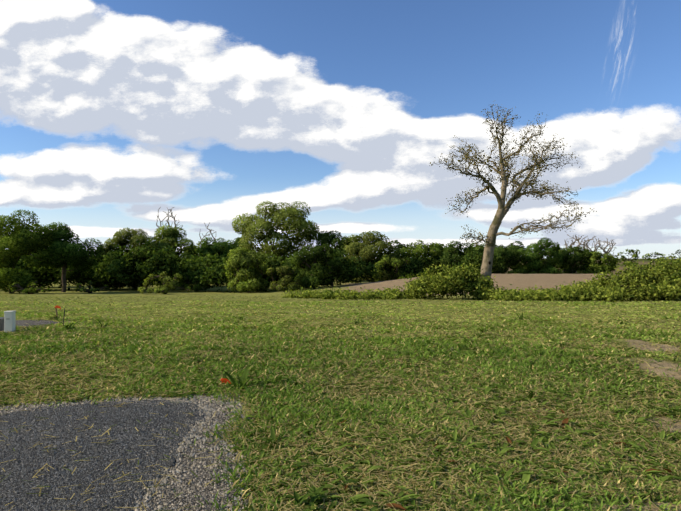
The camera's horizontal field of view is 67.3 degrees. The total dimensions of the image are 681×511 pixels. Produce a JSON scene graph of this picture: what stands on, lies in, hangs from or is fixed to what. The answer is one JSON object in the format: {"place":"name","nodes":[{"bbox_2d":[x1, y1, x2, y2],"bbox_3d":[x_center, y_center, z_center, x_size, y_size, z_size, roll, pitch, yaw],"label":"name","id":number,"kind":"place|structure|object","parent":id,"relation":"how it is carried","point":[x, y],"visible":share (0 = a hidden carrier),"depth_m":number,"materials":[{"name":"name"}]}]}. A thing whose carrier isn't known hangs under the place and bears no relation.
{"place":"outdoors","nodes":[
{"label":"outdoors","id":0,"kind":"place"},
{"bbox_2d":[0,258,680,510],"bbox_3d":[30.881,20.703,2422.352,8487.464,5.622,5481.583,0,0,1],"label":"ground","id":1,"kind":"structure","parent":0,"point":[528,281],"depth_m":17.89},
{"bbox_2d":[0,317,3,330],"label":"service box","id":2,"kind":"object","parent":1,"relation":"on","point":[1,323],"visible":0.4,"depth_m":12.34,"materials":[{"name":"grey metal"}]},
{"bbox_2d":[4,311,15,332],"bbox_3d":[-7.958,1.605,12.318,0.195,0.540,0.195,0,0,-8],"label":"utility pedestal","id":3,"kind":"object","parent":1,"relation":"on","point":[9,321],"visible":0.88,"depth_m":12.23,"materials":[{"name":"white metal"}]},
{"bbox_2d":[0,210,51,293],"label":"tree","id":4,"kind":"object","parent":1,"relation":"on","point":[16,241],"depth_m":58.53,"materials":[{"name":"green plant"}]},
{"bbox_2d":[9,280,51,293],"bbox_3d":[-34.615,3.676,56.795,4.345,1.816,2.933,0,0,1],"label":"shrub","id":5,"kind":"object","parent":1,"relation":"on","point":[32,289],"depth_m":56.52,"materials":[{"name":"green plant"}]},
{"bbox_2d":[15,320,59,327],"bbox_3d":[-8.999,1.896,14.216,2.576,0.072,2.031,0,0,7],"label":"gravel patch","id":6,"kind":"object","parent":1,"relation":"on","point":[21,323],"visible":0.5,"depth_m":14.25,"materials":[{"name":"grey gravel"}]},
{"bbox_2d":[23,247,58,286],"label":"tree","id":7,"kind":"object","parent":1,"relation":"on","point":[46,282],"depth_m":76.91,"materials":[{"name":"green plant"}]},
{"bbox_2d":[32,222,104,291],"bbox_3d":[-34.697,0.225,63.872,8.995,8.968,5.699,0,0,1],"label":"tree","id":8,"kind":"object","parent":1,"relation":"on","point":[65,249],"depth_m":62.84,"materials":[{"name":"green plant"}]},
{"bbox_2d":[75,280,108,292],"bbox_3d":[-29.489,3.739,59.811,3.954,1.646,3.101,0,0,1],"label":"shrub","id":9,"kind":"object","parent":1,"relation":"on","point":[83,288],"depth_m":59.74,"materials":[{"name":"green plant"}]},
{"bbox_2d":[0,400,202,510],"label":"dark gravel pad","id":10,"kind":"object","parent":1,"relation":"on","point":[166,464],"visible":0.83,"depth_m":4.28,"materials":[{"name":"grey gravel"}]},
{"bbox_2d":[0,400,203,510],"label":"dark gravel stones","id":11,"kind":"object","parent":10,"relation":"on","point":[50,481],"visible":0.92,"depth_m":4.43,"materials":[{"name":"grey gravel"}]},
{"bbox_2d":[0,390,292,510],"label":"gravel strays","id":12,"kind":"object","parent":10,"relation":"on","point":[207,412],"visible":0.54,"depth_m":4.83,"materials":[{"name":"gravel"}]},
{"bbox_2d":[92,244,126,289],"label":"tree","id":13,"kind":"object","parent":1,"relation":"on","point":[95,286],"depth_m":72.11,"materials":[{"name":"green plant"}]},
{"bbox_2d":[0,397,249,510],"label":"gravel border","id":14,"kind":"object","parent":1,"relation":"on","point":[190,486],"visible":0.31,"depth_m":3.86,"materials":[{"name":"grey gravel"}]},
{"bbox_2d":[0,396,247,510],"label":"light gravel stones","id":15,"kind":"object","parent":14,"relation":"on","point":[163,487],"visible":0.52,"depth_m":3.93,"materials":[{"name":"grey gravel"}]},
{"bbox_2d":[103,227,162,288],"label":"tree","id":16,"kind":"object","parent":1,"relation":"on","point":[132,236],"depth_m":73.62,"materials":[{"name":"green plant"}]},
{"bbox_2d":[138,271,191,293],"bbox_3d":[-19.840,3.135,57.196,5.761,2.677,3.622,0,0,1],"label":"shrub","id":17,"kind":"object","parent":1,"relation":"on","point":[170,284],"depth_m":56.88,"materials":[{"name":"green plant"}]},
{"bbox_2d":[156,207,182,254],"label":"dead tree","id":18,"kind":"object","parent":1,"relation":"on","point":[168,215],"visible":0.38,"depth_m":84.04,"materials":[{"name":"grey wood"}]},
{"bbox_2d":[151,225,196,285],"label":"tree","id":19,"kind":"object","parent":1,"relation":"on","point":[170,234],"depth_m":77.75,"materials":[{"name":"green plant"}]},
{"bbox_2d":[176,241,210,262],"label":"tree","id":20,"kind":"object","parent":1,"relation":"on","point":[193,252],"depth_m":92.80,"materials":[{"name":"green plant"}]},
{"bbox_2d":[178,267,210,291],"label":"shrub","id":21,"kind":"object","parent":1,"relation":"on","point":[188,284],"depth_m":66.14,"materials":[{"name":"green plant"}]},
{"bbox_2d":[199,223,215,245],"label":"dead tree","id":22,"kind":"object","parent":1,"relation":"on","point":[207,235],"visible":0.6,"depth_m":85.95,"materials":[{"name":"grey wood"}]},
{"bbox_2d":[197,237,237,285],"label":"tree","id":23,"kind":"object","parent":1,"relation":"on","point":[220,249],"depth_m":81.12,"materials":[{"name":"green plant"}]},
{"bbox_2d":[220,378,230,385],"bbox_3d":[-1.526,1.715,6.780,0.152,0.196,0.039,17,8,1],"label":"survey marker","id":24,"kind":"object","parent":1,"relation":"on","point":[224,380],"visible":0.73,"depth_m":6.76,"materials":[{"name":"orange plastic"}]},
{"bbox_2d":[218,237,253,259],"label":"tree","id":25,"kind":"object","parent":1,"relation":"on","point":[237,240],"visible":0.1,"depth_m":90.24,"materials":[{"name":"green plant"}]},
{"bbox_2d":[224,247,274,292],"bbox_3d":[-11.001,1.769,61.592,6.192,5.641,4.577,0,0,1],"label":"tree","id":26,"kind":"object","parent":1,"relation":"on","point":[245,283],"depth_m":61.10,"materials":[{"name":"green plant"}]},
{"bbox_2d":[5,238,505,292],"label":"understory","id":27,"kind":"object","parent":1,"relation":"on","point":[155,264],"depth_m":66.82,"materials":[{"name":"green plant"}]},
{"bbox_2d":[232,201,319,287],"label":"tree","id":28,"kind":"object","parent":1,"relation":"on","point":[278,217],"depth_m":70.84,"materials":[{"name":"green plant"}]},
{"bbox_2d":[266,265,302,291],"bbox_3d":[-6.343,2.632,57.341,4.204,3.156,3.146,0,0,1],"label":"shrub","id":29,"kind":"object","parent":1,"relation":"on","point":[286,280],"depth_m":57.22,"materials":[{"name":"green plant"}]},
{"bbox_2d":[292,243,340,288],"bbox_3d":[-2.743,1.248,59.334,5.686,5.418,4.740,0,0,1],"label":"tree","id":30,"kind":"object","parent":1,"relation":"on","point":[317,273],"depth_m":58.92,"materials":[{"name":"green plant"}]},
{"bbox_2d":[312,230,350,285],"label":"tree","id":31,"kind":"object","parent":1,"relation":"on","point":[326,237],"depth_m":70.66,"materials":[{"name":"green plant"}]},
{"bbox_2d":[45,312,626,510],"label":"tall turf weeds","id":32,"kind":"object","parent":1,"relation":"on","point":[315,497],"visible":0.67,"depth_m":6.37,"materials":[{"name":"green plant"}]},
{"bbox_2d":[0,300,680,510],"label":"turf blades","id":33,"kind":"object","parent":1,"relation":"on","point":[380,341],"visible":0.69,"depth_m":7.31,"materials":[{"name":"green plant"}]},
{"bbox_2d":[0,287,680,510],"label":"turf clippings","id":34,"kind":"object","parent":1,"relation":"on","point":[393,483],"visible":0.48,"depth_m":5.83,"materials":[{"name":"green plant"}]},
{"bbox_2d":[0,316,680,510],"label":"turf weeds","id":35,"kind":"object","parent":1,"relation":"on","point":[363,499],"visible":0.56,"depth_m":4.70,"materials":[{"name":"green plant"}]},
{"bbox_2d":[331,239,365,280],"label":"tree","id":36,"kind":"object","parent":1,"relation":"on","point":[341,249],"depth_m":97.54,"materials":[{"name":"green plant"}]},
{"bbox_2d":[343,230,402,283],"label":"tree","id":37,"kind":"object","parent":1,"relation":"on","point":[366,245],"depth_m":86.87,"materials":[{"name":"green plant"}]},
{"bbox_2d":[374,254,419,281],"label":"shrub","id":38,"kind":"object","parent":1,"relation":"on","point":[398,264],"depth_m":84.49,"materials":[{"name":"green plant"}]},
{"bbox_2d":[383,240,417,275],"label":"tree","id":39,"kind":"object","parent":1,"relation":"on","point":[400,245],"depth_m":104.02,"materials":[{"name":"green plant"}]},
{"bbox_2d":[398,240,448,274],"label":"tree","id":40,"kind":"object","parent":1,"relation":"on","point":[420,250],"depth_m":91.31,"materials":[{"name":"green plant"}]},
{"bbox_2d":[429,254,463,270],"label":"tree","id":41,"kind":"object","parent":1,"relation":"on","point":[449,260],"depth_m":88.62,"materials":[{"name":"green plant"}]},
{"bbox_2d":[443,240,474,263],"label":"tree","id":42,"kind":"object","parent":1,"relation":"on","point":[450,246],"depth_m":96.77,"materials":[{"name":"green plant"}]},
{"bbox_2d":[281,254,680,302],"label":"brambles","id":43,"kind":"object","parent":1,"relation":"on","point":[658,274],"depth_m":32.44,"materials":[{"name":"green plant"}]},
{"bbox_2d":[478,242,525,273],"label":"tree","id":44,"kind":"object","parent":1,"relation":"on","point":[515,255],"depth_m":97.25,"materials":[{"name":"green plant"}]},
{"bbox_2d":[429,101,596,280],"bbox_3d":[11.456,-3.542,36.310,10.951,13.969,7.423,0,0,1],"label":"tree","id":45,"kind":"object","parent":1,"relation":"on","point":[493,234],"visible":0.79,"depth_m":35.60,"materials":[{"name":"brown plant"}]},
{"bbox_2d":[496,241,531,273],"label":"tree","id":46,"kind":"object","parent":1,"relation":"on","point":[511,246],"depth_m":107.25,"materials":[{"name":"green plant"}]},
{"bbox_2d":[514,237,562,273],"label":"tree","id":47,"kind":"object","parent":1,"relation":"on","point":[532,261],"depth_m":100.63,"materials":[{"name":"green plant"}]},
{"bbox_2d":[537,247,573,270],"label":"tree","id":48,"kind":"object","parent":1,"relation":"on","point":[557,268],"visible":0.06,"depth_m":112.04,"materials":[{"name":"green plant"}]},
{"bbox_2d":[555,246,593,273],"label":"tree","id":49,"kind":"object","parent":1,"relation":"on","point":[581,252],"depth_m":105.67,"materials":[{"name":"green plant"}]},
{"bbox_2d":[564,234,585,272],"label":"bare tree","id":50,"kind":"object","parent":1,"relation":"on","point":[572,243],"visible":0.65,"depth_m":148.30,"materials":[{"name":"grey plant"}]},
{"bbox_2d":[576,248,606,273],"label":"tree","id":51,"kind":"object","parent":1,"relation":"on","point":[595,256],"depth_m":119.93,"materials":[{"name":"green plant"}]},
{"bbox_2d":[581,236,603,251],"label":"bare tree","id":52,"kind":"object","parent":1,"relation":"on","point":[587,243],"visible":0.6,"depth_m":150.12,"materials":[{"name":"grey plant"}]},
{"bbox_2d":[585,251,619,273],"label":"tree","id":53,"kind":"object","parent":1,"relation":"on","point":[605,267],"depth_m":115.07,"materials":[{"name":"green plant"}]},
{"bbox_2d":[598,238,615,263],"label":"bare tree","id":54,"kind":"object","parent":1,"relation":"on","point":[607,242],"visible":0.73,"depth_m":153.16,"materials":[{"name":"grey plant"}]},
{"bbox_2d":[617,249,639,266],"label":"tree","id":55,"kind":"object","parent":1,"relation":"on","point":[636,256],"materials":[{"name":"green plant"}]},
{"bbox_2d":[642,252,664,264],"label":"tree","id":56,"kind":"object","parent":1,"relation":"on","point":[655,254],"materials":[{"name":"green plant"}]},
{"bbox_2d":[668,249,680,264],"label":"tree","id":57,"kind":"object","parent":1,"relation":"on","point":[676,253],"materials":[{"name":"green plant"}]},
{"bbox_2d":[0,0,680,258],"label":"sky","id":58,"kind":"structure","parent":0,"point":[114,113],"materials":[{"name":"blue"}]}
]}

